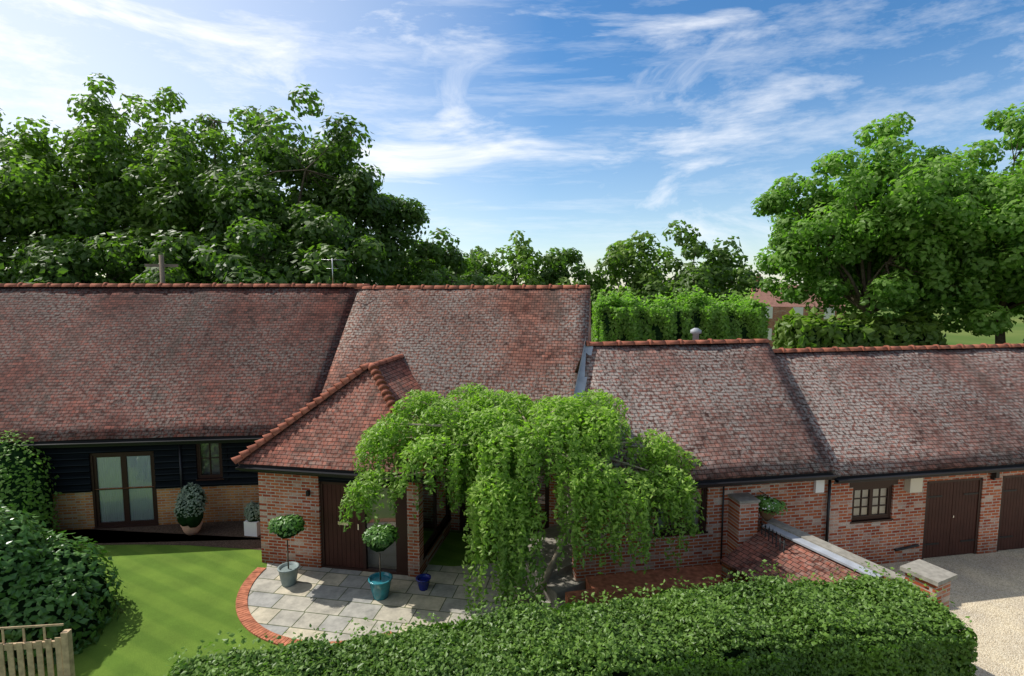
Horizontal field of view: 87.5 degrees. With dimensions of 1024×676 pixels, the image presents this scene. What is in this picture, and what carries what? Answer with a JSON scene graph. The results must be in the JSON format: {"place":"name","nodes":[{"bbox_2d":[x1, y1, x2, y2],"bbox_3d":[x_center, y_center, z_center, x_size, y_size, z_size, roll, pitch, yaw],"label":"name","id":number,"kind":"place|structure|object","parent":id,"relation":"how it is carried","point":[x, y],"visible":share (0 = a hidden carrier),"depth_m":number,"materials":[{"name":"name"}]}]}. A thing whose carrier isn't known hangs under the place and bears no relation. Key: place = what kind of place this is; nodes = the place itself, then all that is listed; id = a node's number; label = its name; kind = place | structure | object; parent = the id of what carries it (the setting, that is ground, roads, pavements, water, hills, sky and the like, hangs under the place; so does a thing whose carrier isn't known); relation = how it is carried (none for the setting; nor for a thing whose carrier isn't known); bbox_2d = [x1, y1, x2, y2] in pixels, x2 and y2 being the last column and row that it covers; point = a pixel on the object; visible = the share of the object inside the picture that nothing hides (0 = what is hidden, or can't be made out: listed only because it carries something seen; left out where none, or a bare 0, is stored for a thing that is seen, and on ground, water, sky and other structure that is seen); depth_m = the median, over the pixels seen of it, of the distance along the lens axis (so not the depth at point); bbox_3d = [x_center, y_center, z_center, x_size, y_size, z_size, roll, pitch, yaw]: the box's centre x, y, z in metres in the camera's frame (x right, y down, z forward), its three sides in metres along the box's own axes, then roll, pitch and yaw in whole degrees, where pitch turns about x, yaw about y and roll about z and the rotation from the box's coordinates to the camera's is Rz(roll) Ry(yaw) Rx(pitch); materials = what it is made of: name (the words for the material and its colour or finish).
{"place":"outdoors","nodes":[
{"label":"outdoors","id":0,"kind":"place"},
{"bbox_2d":[0,287,358,442],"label":"wing roof","id":1,"kind":"structure","parent":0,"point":[98,363],"depth_m":16.05,"materials":[{"name":"brown tile"}]},
{"bbox_2d":[322,258,337,283],"bbox_3d":[-6.134,-2.217,18.452,0.800,1.050,0.320,-1,5,-8],"label":"tv aerial","id":2,"kind":"object","parent":1,"relation":"on","point":[332,268],"visible":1,"depth_m":18.42,"materials":[{"name":"silver metal"}]},
{"bbox_2d":[0,282,1023,352],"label":"ridge tiles","id":3,"kind":"object","parent":1,"relation":"on","point":[619,342],"visible":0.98,"depth_m":17.31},
{"bbox_2d":[16,532,497,675],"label":"lawn ground","id":4,"kind":"structure","parent":0,"point":[178,597],"depth_m":11.23,"materials":[{"name":"green plant"}]},
{"bbox_2d":[0,431,62,540],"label":"climber shrub","id":5,"kind":"object","parent":4,"relation":"on","point":[42,516],"depth_m":13.74,"materials":[{"name":"green plant"}]},
{"bbox_2d":[0,623,74,675],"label":"wooden fence","id":6,"kind":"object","parent":4,"relation":"on","point":[62,645],"depth_m":8.44,"materials":[{"name":"brown wood"}]},
{"bbox_2d":[0,500,127,675],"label":"bush","id":7,"kind":"object","parent":4,"relation":"on","point":[33,552],"depth_m":9.90,"materials":[{"name":"green plant"}]},
{"bbox_2d":[52,485,258,530],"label":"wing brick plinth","id":8,"kind":"structure","parent":4,"relation":"on","point":[223,503],"depth_m":14.99,"materials":[{"name":"brown brick"}]},
{"bbox_2d":[97,456,153,521],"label":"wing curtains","id":9,"kind":"object","parent":8,"relation":"attached to","point":[111,501],"visible":1,"depth_m":14.86,"materials":[{"name":"white fabric"}]},
{"bbox_2d":[25,442,261,493],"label":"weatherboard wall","id":10,"kind":"structure","parent":8,"relation":"attached to","point":[72,469],"depth_m":14.81,"materials":[{"name":"black wood"}]},
{"bbox_2d":[89,443,223,528],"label":"wing frames","id":11,"kind":"structure","parent":10,"relation":"in","point":[127,522],"depth_m":14.84,"materials":[{"name":"brown wood"}]},
{"bbox_2d":[55,521,260,549],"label":"wooden deck","id":12,"kind":"structure","parent":4,"relation":"on","point":[227,534],"depth_m":14.29,"materials":[{"name":"brown wood"}]},
{"bbox_2d":[180,519,202,534],"bbox_3d":[-8.650,5.003,14.470,0.540,0.580,0.540,0,5,0],"label":"terracotta urn","id":13,"kind":"object","parent":12,"relation":"on","point":[187,530],"visible":0.2,"depth_m":14.31,"materials":[{"name":"brown ceramic"}]},
{"bbox_2d":[173,482,207,527],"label":"urn shrub","id":14,"kind":"object","parent":13,"relation":"in","point":[183,497],"depth_m":14.18,"materials":[{"name":"green plant"}]},
{"bbox_2d":[244,520,260,536],"bbox_3d":[-6.950,5.093,14.478,0.380,0.400,0.380,1,5,10],"label":"white planter","id":15,"kind":"object","parent":12,"relation":"on","point":[252,529],"visible":0.64,"depth_m":14.29,"materials":[{"name":"white paint"}]},
{"bbox_2d":[243,501,259,521],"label":"planter shrub","id":16,"kind":"object","parent":15,"relation":"on","point":[251,504],"depth_m":14.33,"materials":[{"name":"green plant"}]},
{"bbox_2d":[236,567,391,645],"bbox_3d":[-4.500,5.610,10.858,4.577,0.034,1.525,4,6,34],"label":"brick patio edging","id":17,"kind":"object","parent":4,"relation":"on","point":[250,623],"visible":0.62,"depth_m":10.71,"materials":[{"name":"red brick"}]},
{"bbox_2d":[247,563,557,641],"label":"patio paving","id":18,"kind":"structure","parent":4,"relation":"on","point":[331,601],"depth_m":11.32,"materials":[{"name":"stone"}]},
{"bbox_2d":[277,561,298,586],"bbox_3d":[-5.000,5.311,11.988,0.460,0.400,0.460,0,5,0],"label":"plant pot","id":19,"kind":"object","parent":18,"relation":"on","point":[288,577],"visible":0.99,"depth_m":11.88,"materials":[{"name":"grey ceramic"}]},
{"bbox_2d":[287,540,288,568],"bbox_3d":[-5.000,4.822,11.943,0.028,0.660,0.032,0,5,0],"label":"topiary trunk","id":20,"kind":"object","parent":19,"relation":"on","point":[287,555],"visible":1,"depth_m":11.94,"materials":[{"name":"brown plant"}]},
{"bbox_2d":[267,514,306,538],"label":"topiary foliage","id":21,"kind":"object","parent":20,"relation":"on","point":[286,525],"depth_m":11.70,"materials":[{"name":"green plant"}]},
{"bbox_2d":[368,571,392,600],"bbox_3d":[-2.820,5.346,11.489,0.520,0.420,0.520,0,5,0],"label":"plant pot","id":22,"kind":"object","parent":18,"relation":"on","point":[380,589],"visible":1,"depth_m":11.37,"materials":[{"name":"teal ceramic"}]},
{"bbox_2d":[379,553,380,579],"bbox_3d":[-2.820,4.883,11.446,0.028,0.590,0.032,0,5,0],"label":"topiary trunk","id":23,"kind":"object","parent":22,"relation":"on","point":[380,565],"visible":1,"depth_m":11.43,"materials":[{"name":"brown plant"}]},
{"bbox_2d":[362,523,398,551],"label":"topiary foliage","id":24,"kind":"object","parent":23,"relation":"on","point":[384,535],"depth_m":11.20,"materials":[{"name":"green plant"}]},
{"bbox_2d":[416,573,430,590],"bbox_3d":[-1.950,5.399,11.795,0.340,0.260,0.340,0,5,0],"label":"blue pot","id":25,"kind":"object","parent":18,"relation":"on","point":[423,580],"visible":1,"depth_m":11.73,"materials":[{"name":"blue ceramic"}]},
{"bbox_2d":[366,476,450,567],"bbox_3d":[-3.578,4.010,15.336,3.400,2.400,5.190,1,5,10],"label":"glass panel","id":26,"kind":"object","parent":4,"relation":"on","point":[388,556],"visible":0.07,"depth_m":12.65,"materials":[{"name":"clear glass"}]},
{"bbox_2d":[0,436,1023,564],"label":"gutters and downpipes","id":27,"kind":"object","parent":4,"relation":"on","point":[828,476],"visible":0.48,"depth_m":12.36,"materials":[{"name":"black plastic"}]},
{"bbox_2d":[338,382,703,618],"bbox_3d":[0.289,3.332,11.767,7.799,4.502,5.123,0,5,0],"label":"weeping tree","id":28,"kind":"object","parent":4,"relation":"on","point":[488,448],"depth_m":10.26,"materials":[{"name":"green plant"}]},
{"bbox_2d":[497,524,585,607],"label":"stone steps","id":29,"kind":"structure","parent":4,"relation":"on","point":[561,582],"depth_m":11.83,"materials":[{"name":"grey stone"}]},
{"bbox_2d":[163,559,978,675],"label":"hedge","id":30,"kind":"object","parent":4,"relation":"on","point":[737,611],"depth_m":7.66,"materials":[{"name":"green plant"}]},
{"bbox_2d":[565,564,723,603],"bbox_3d":[2.986,5.349,11.428,3.921,0.450,0.730,-1,5,-10],"label":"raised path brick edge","id":31,"kind":"object","parent":4,"relation":"on","point":[631,581],"visible":0.36,"depth_m":11.31,"materials":[{"name":"red brick"}]},
{"bbox_2d":[726,497,758,554],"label":"buttress pier","id":32,"kind":"structure","parent":4,"relation":"on","point":[742,526],"depth_m":11.68,"materials":[{"name":"red brick"}]},
{"bbox_2d":[728,492,759,503],"bbox_3d":[5.111,3.527,11.800,0.490,0.050,0.450,-1,5,-10],"label":"pillar cap","id":33,"kind":"object","parent":32,"relation":"on","point":[743,498],"visible":1,"depth_m":11.73,"materials":[{"name":"grey stone"}]},
{"bbox_2d":[721,520,950,609],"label":"brick garden wall","id":34,"kind":"structure","parent":4,"relation":"on","point":[942,595],"depth_m":9.06,"materials":[{"name":"red brick"}]},
{"bbox_2d":[720,528,882,583],"bbox_3d":[5.572,4.533,10.509,1.470,0.557,2.400,-2,6,-25],"label":"lean to roof tiles","id":35,"kind":"object","parent":34,"relation":"attached to","point":[797,560],"visible":0.5,"depth_m":10.80,"materials":[{"name":"red tile"}]},
{"bbox_2d":[762,523,882,577],"bbox_3d":[6.119,4.227,10.740,0.220,0.040,2.400,-2,6,-25],"label":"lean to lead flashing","id":36,"kind":"object","parent":35,"relation":"on","point":[824,552],"visible":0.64,"depth_m":10.63,"materials":[{"name":"grey metal"}]},
{"bbox_2d":[761,518,957,586],"bbox_3d":[6.483,4.040,10.491,0.580,0.390,3.530,-2,6,-25],"label":"wall coping","id":37,"kind":"object","parent":34,"relation":"on","point":[937,576],"depth_m":9.71,"materials":[{"name":"beige stone"}]},
{"bbox_2d":[258,472,450,576],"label":"porch brick walls","id":38,"kind":"structure","parent":0,"point":[282,494],"depth_m":12.67,"materials":[{"name":"red brick"}]},
{"bbox_2d":[238,358,439,475],"bbox_3d":[-3.919,1.796,13.973,4.957,2.080,4.784,0,5,0],"label":"porch roof","id":39,"kind":"object","parent":38,"relation":"on","point":[326,433],"visible":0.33,"depth_m":12.89,"materials":[{"name":"red tile"}]},
{"bbox_2d":[231,354,432,474],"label":"roof ridge tiles","id":40,"kind":"object","parent":39,"relation":"on","point":[383,387],"visible":0.75,"depth_m":13.29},
{"bbox_2d":[319,461,451,575],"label":"porch frames","id":41,"kind":"structure","parent":38,"relation":"in","point":[401,544],"depth_m":12.49,"materials":[{"name":"brown wood"}]},
{"bbox_2d":[323,484,362,567],"bbox_3d":[-3.954,4.408,12.595,0.980,1.990,0.050,1,5,10],"label":"porch door","id":42,"kind":"structure","parent":41,"relation":"in","point":[342,548],"depth_m":12.59,"materials":[{"name":"brown wood"}]},
{"bbox_2d":[338,515,953,529],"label":"metal fittings","id":43,"kind":"object","parent":42,"relation":"attached to","point":[342,523],"visible":0.91,"depth_m":12.55,"materials":[{"name":"silver metal"}]},
{"bbox_2d":[318,465,446,545],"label":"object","id":44,"kind":"object","parent":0,"point":[428,517],"depth_m":13.11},
{"bbox_2d":[0,0,1023,288],"label":"sky","id":45,"kind":"structure","parent":0,"point":[585,126],"materials":[{"name":"blue"}]},
{"bbox_2d":[449,289,1023,537],"bbox_3d":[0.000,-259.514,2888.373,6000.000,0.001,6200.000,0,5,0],"label":"field ground","id":46,"kind":"structure","parent":0,"point":[1016,336],"depth_m":74.19,"materials":[{"name":"green plant"}]},
{"bbox_2d":[0,108,14,248],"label":"tree","id":47,"kind":"object","parent":46,"relation":"on","point":[4,135],"visible":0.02,"depth_m":34.39,"materials":[{"name":"green plant"}]},
{"bbox_2d":[0,120,102,282],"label":"tree foliage","id":48,"kind":"object","parent":46,"relation":"on","point":[16,226],"depth_m":28.79,"materials":[{"name":"green plant"}]},
{"bbox_2d":[0,228,106,283],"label":"foliage","id":49,"kind":"object","parent":46,"relation":"on","point":[88,277],"depth_m":24.82,"materials":[{"name":"green plant"}]},
{"bbox_2d":[15,232,156,283],"bbox_3d":[-20.925,-0.523,27.130,8.646,9.346,8.649,0,5,0],"label":"foliage","id":50,"kind":"object","parent":46,"relation":"on","point":[92,252],"depth_m":25.43,"materials":[{"name":"green plant"}]},
{"bbox_2d":[0,72,204,283],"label":"tree foliage","id":51,"kind":"object","parent":46,"relation":"on","point":[39,162],"depth_m":29.35,"materials":[{"name":"green plant"}]},
{"bbox_2d":[144,255,178,283],"bbox_3d":[-14.600,0.525,22.644,1.203,8.000,0.240,-2,6,-22],"label":"telegraph pole","id":52,"kind":"object","parent":46,"relation":"on","point":[161,265],"visible":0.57,"depth_m":22.27,"materials":[{"name":"brown wood"}]},
{"bbox_2d":[131,225,227,283],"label":"foliage","id":53,"kind":"object","parent":46,"relation":"on","point":[171,253],"depth_m":24.48,"materials":[{"name":"green plant"}]},
{"bbox_2d":[95,86,294,283],"bbox_3d":[-17.037,-5.316,31.253,11.224,18.088,11.336,0,5,0],"label":"tree foliage","id":54,"kind":"object","parent":46,"relation":"on","point":[170,162],"depth_m":28.85,"materials":[{"name":"green plant"}]},
{"bbox_2d":[201,443,219,473],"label":"window panes","id":55,"kind":"structure","parent":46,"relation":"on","point":[214,461],"depth_m":15.33,"materials":[{"name":"glass"}]},
{"bbox_2d":[189,215,355,283],"bbox_3d":[-11.553,-0.620,24.700,7.328,9.967,8.202,0,5,0],"label":"foliage","id":56,"kind":"object","parent":46,"relation":"on","point":[236,268],"depth_m":23.09,"materials":[{"name":"green plant"}]},
{"bbox_2d":[158,83,430,285],"bbox_3d":[-11.766,-4.977,30.686,13.506,17.542,14.261,0,5,0],"label":"tree foliage","id":57,"kind":"object","parent":46,"relation":"on","point":[355,197],"depth_m":28.46,"materials":[{"name":"green plant"}]},
{"bbox_2d":[279,210,386,283],"bbox_3d":[-8.444,-0.959,26.097,8.498,10.345,7.298,0,5,0],"label":"foliage","id":58,"kind":"object","parent":46,"relation":"on","point":[331,224],"depth_m":25.05,"materials":[{"name":"green plant"}]},
{"bbox_2d":[377,227,489,285],"bbox_3d":[-4.949,-1.984,35.645,7.051,10.789,10.594,-2,6,-21],"label":"tree foliage","id":59,"kind":"object","parent":46,"relation":"on","point":[434,253],"depth_m":34.65,"materials":[{"name":"green plant"}]},
{"bbox_2d":[402,247,468,284],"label":"tree foliage","id":60,"kind":"object","parent":46,"relation":"on","point":[442,268],"visible":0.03,"depth_m":45.72,"materials":[{"name":"green plant"}]},
{"bbox_2d":[445,246,517,284],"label":"tree foliage","id":61,"kind":"object","parent":46,"relation":"on","point":[474,256],"visible":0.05,"depth_m":49.45,"materials":[{"name":"green plant"}]},
{"bbox_2d":[464,230,576,284],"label":"tree foliage","id":62,"kind":"object","parent":46,"relation":"on","point":[525,258],"depth_m":48.40,"materials":[{"name":"green plant"}]},
{"bbox_2d":[451,301,590,530],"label":"brick wall","id":63,"kind":"structure","parent":46,"relation":"on","point":[455,521],"depth_m":14.50,"materials":[{"name":"brown brick"}]},
{"bbox_2d":[320,288,590,445],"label":"barn roof","id":64,"kind":"structure","parent":63,"relation":"on","point":[529,342],"depth_m":16.44,"materials":[{"name":"brown tile"}]},
{"bbox_2d":[574,338,592,397],"bbox_3d":[1.664,1.074,12.874,0.196,2.015,2.549,2,6,17],"label":"lead flashing","id":65,"kind":"object","parent":64,"relation":"attached to","point":[580,385],"visible":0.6,"depth_m":13.16,"materials":[{"name":"grey metal"}]},
{"bbox_2d":[460,462,548,531],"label":"barn frames","id":66,"kind":"structure","parent":63,"relation":"in","point":[462,520],"depth_m":14.32,"materials":[{"name":"brown wood"}]},
{"bbox_2d":[528,247,614,326],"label":"tree foliage","id":67,"kind":"object","parent":46,"relation":"on","point":[559,262],"depth_m":49.58,"materials":[{"name":"green plant"}]},
{"bbox_2d":[586,230,675,302],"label":"tree foliage","id":68,"kind":"object","parent":46,"relation":"on","point":[622,254],"depth_m":48.52,"materials":[{"name":"green plant"}]},
{"bbox_2d":[591,283,770,341],"bbox_3d":[8.290,0.685,27.340,8.606,7.013,4.086,0,5,0],"label":"conifer hedge","id":69,"kind":"object","parent":46,"relation":"on","point":[627,307],"depth_m":25.87,"materials":[{"name":"green plant"}]},
{"bbox_2d":[636,220,762,303],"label":"tree foliage","id":70,"kind":"object","parent":46,"relation":"on","point":[711,279],"depth_m":44.76,"materials":[{"name":"green plant"}]},
{"bbox_2d":[657,261,752,301],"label":"tree foliage","id":71,"kind":"object","parent":46,"relation":"on","point":[736,274],"depth_m":50.26,"materials":[{"name":"green plant"}]},
{"bbox_2d":[771,306,947,348],"bbox_3d":[21.491,0.906,33.465,10.156,5.844,4.137,0,5,0],"label":"hedge","id":72,"kind":"object","parent":46,"relation":"on","point":[784,336],"depth_m":32.32,"materials":[{"name":"green plant"}]},
{"bbox_2d":[750,111,1023,336],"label":"tree foliage","id":73,"kind":"object","parent":46,"relation":"on","point":[888,208],"depth_m":32.35,"materials":[{"name":"green plant"}]},
{"bbox_2d":[860,102,1023,343],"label":"tree foliage","id":74,"kind":"object","parent":46,"relation":"on","point":[1006,187],"depth_m":31.14,"materials":[{"name":"green plant"}]},
{"bbox_2d":[990,243,1023,316],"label":"tree foliage","id":75,"kind":"object","parent":46,"relation":"on","point":[1015,308],"visible":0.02,"depth_m":38.99,"materials":[{"name":"green plant"}]},
{"bbox_2d":[759,508,774,520],"bbox_3d":[5.641,3.914,11.853,0.380,0.270,0.380,0,5,0],"label":"hanging basket","id":76,"kind":"object","parent":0,"point":[766,516],"visible":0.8,"depth_m":11.75,"materials":[{"name":"brown wicker"}]},
{"bbox_2d":[572,471,1023,581],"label":"wing brick walls","id":77,"kind":"structure","parent":0,"point":[873,542],"depth_m":12.45,"materials":[{"name":"red brick"}]},
{"bbox_2d":[306,472,999,553],"bbox_3d":[3.593,4.247,11.864,16.729,1.916,2.179,0,5,-2],"label":"iron railing and lamps","id":78,"kind":"object","parent":77,"relation":"attached to","point":[993,476],"visible":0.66,"depth_m":11.81,"materials":[{"name":"black"}]},
{"bbox_2d":[575,343,835,486],"bbox_3d":[4.287,1.474,14.422,5.870,2.716,7.183,0,5,0],"label":"roof section","id":79,"kind":"object","parent":77,"relation":"on","point":[726,410],"visible":0.77,"depth_m":12.90,"materials":[{"name":"brown tile"}]},
{"bbox_2d":[690,328,701,339],"bbox_3d":[5.290,0.367,15.451,0.320,1.320,0.304,0,5,0],"label":"flue cowl","id":80,"kind":"object","parent":79,"relation":"attached to","point":[695,332],"visible":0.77,"depth_m":15.33,"materials":[{"name":"silver metal"}]},
{"bbox_2d":[756,494,787,514],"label":"potted plant","id":81,"kind":"object","parent":77,"relation":"hanging from","point":[765,503],"visible":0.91,"depth_m":11.62,"materials":[{"name":"green plant"}]},
{"bbox_2d":[813,480,824,492],"bbox_3d":[7.072,3.393,12.328,0.220,0.320,0.070,-1,5,-10],"label":"alarm box","id":82,"kind":"object","parent":77,"relation":"attached to","point":[819,486],"visible":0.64,"depth_m":12.29,"materials":[{"name":"white paint"}]},
{"bbox_2d":[653,474,1023,558],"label":"wing frames","id":83,"kind":"structure","parent":77,"relation":"in","point":[870,487],"depth_m":12.73,"materials":[{"name":"brown wood"}]},
{"bbox_2d":[775,347,1023,478],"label":"garage roof","id":84,"kind":"structure","parent":77,"relation":"on","point":[880,412],"depth_m":13.89,"materials":[{"name":"brown tile"}]},
{"bbox_2d":[904,478,922,492],"bbox_3d":[9.547,3.432,12.724,0.340,0.430,0.160,-1,5,-10],"label":"wall light","id":85,"kind":"object","parent":77,"relation":"attached to","point":[913,485],"visible":0.64,"depth_m":12.65,"materials":[{"name":"beige"}]},
{"bbox_2d":[750,277,845,347],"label":"house walls","id":86,"kind":"structure","parent":0,"point":[779,312],"depth_m":59.08,"materials":[{"name":"brown brick"}]},
{"bbox_2d":[752,274,844,306],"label":"house roof","id":87,"kind":"structure","parent":86,"relation":"on","point":[769,299],"depth_m":59.81,"materials":[{"name":"brown tile"}]},
{"bbox_2d":[766,307,834,339],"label":"house windows","id":88,"kind":"structure","parent":86,"relation":"in","point":[799,310],"depth_m":58.48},
{"bbox_2d":[878,548,1023,675],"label":"gravel drive","id":89,"kind":"object","parent":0,"point":[987,593],"depth_m":11.33,"materials":[{"name":"beige gravel"}]},
{"bbox_2d":[558,459,572,545],"bbox_3d":[11.181,4.035,15.608,20.148,2.300,4.180,-1,5,-10],"label":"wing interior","id":90,"kind":"object","parent":89,"relation":"on","point":[568,495],"depth_m":13.20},
{"bbox_2d":[657,488,885,528],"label":"wing curtains","id":91,"kind":"object","parent":90,"relation":"attached to","point":[857,502],"visible":0.2,"depth_m":12.82,"materials":[{"name":"beige fabric"}]},
{"bbox_2d":[923,477,1023,557],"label":"garage doors","id":92,"kind":"structure","parent":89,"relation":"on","point":[946,530],"depth_m":13.22,"materials":[{"name":"brown wood"}]},
{"bbox_2d":[924,489,1016,545],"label":"door hinges","id":93,"kind":"object","parent":92,"relation":"attached to","point":[969,539],"visible":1,"depth_m":13.22,"materials":[{"name":"metal"}]}
]}

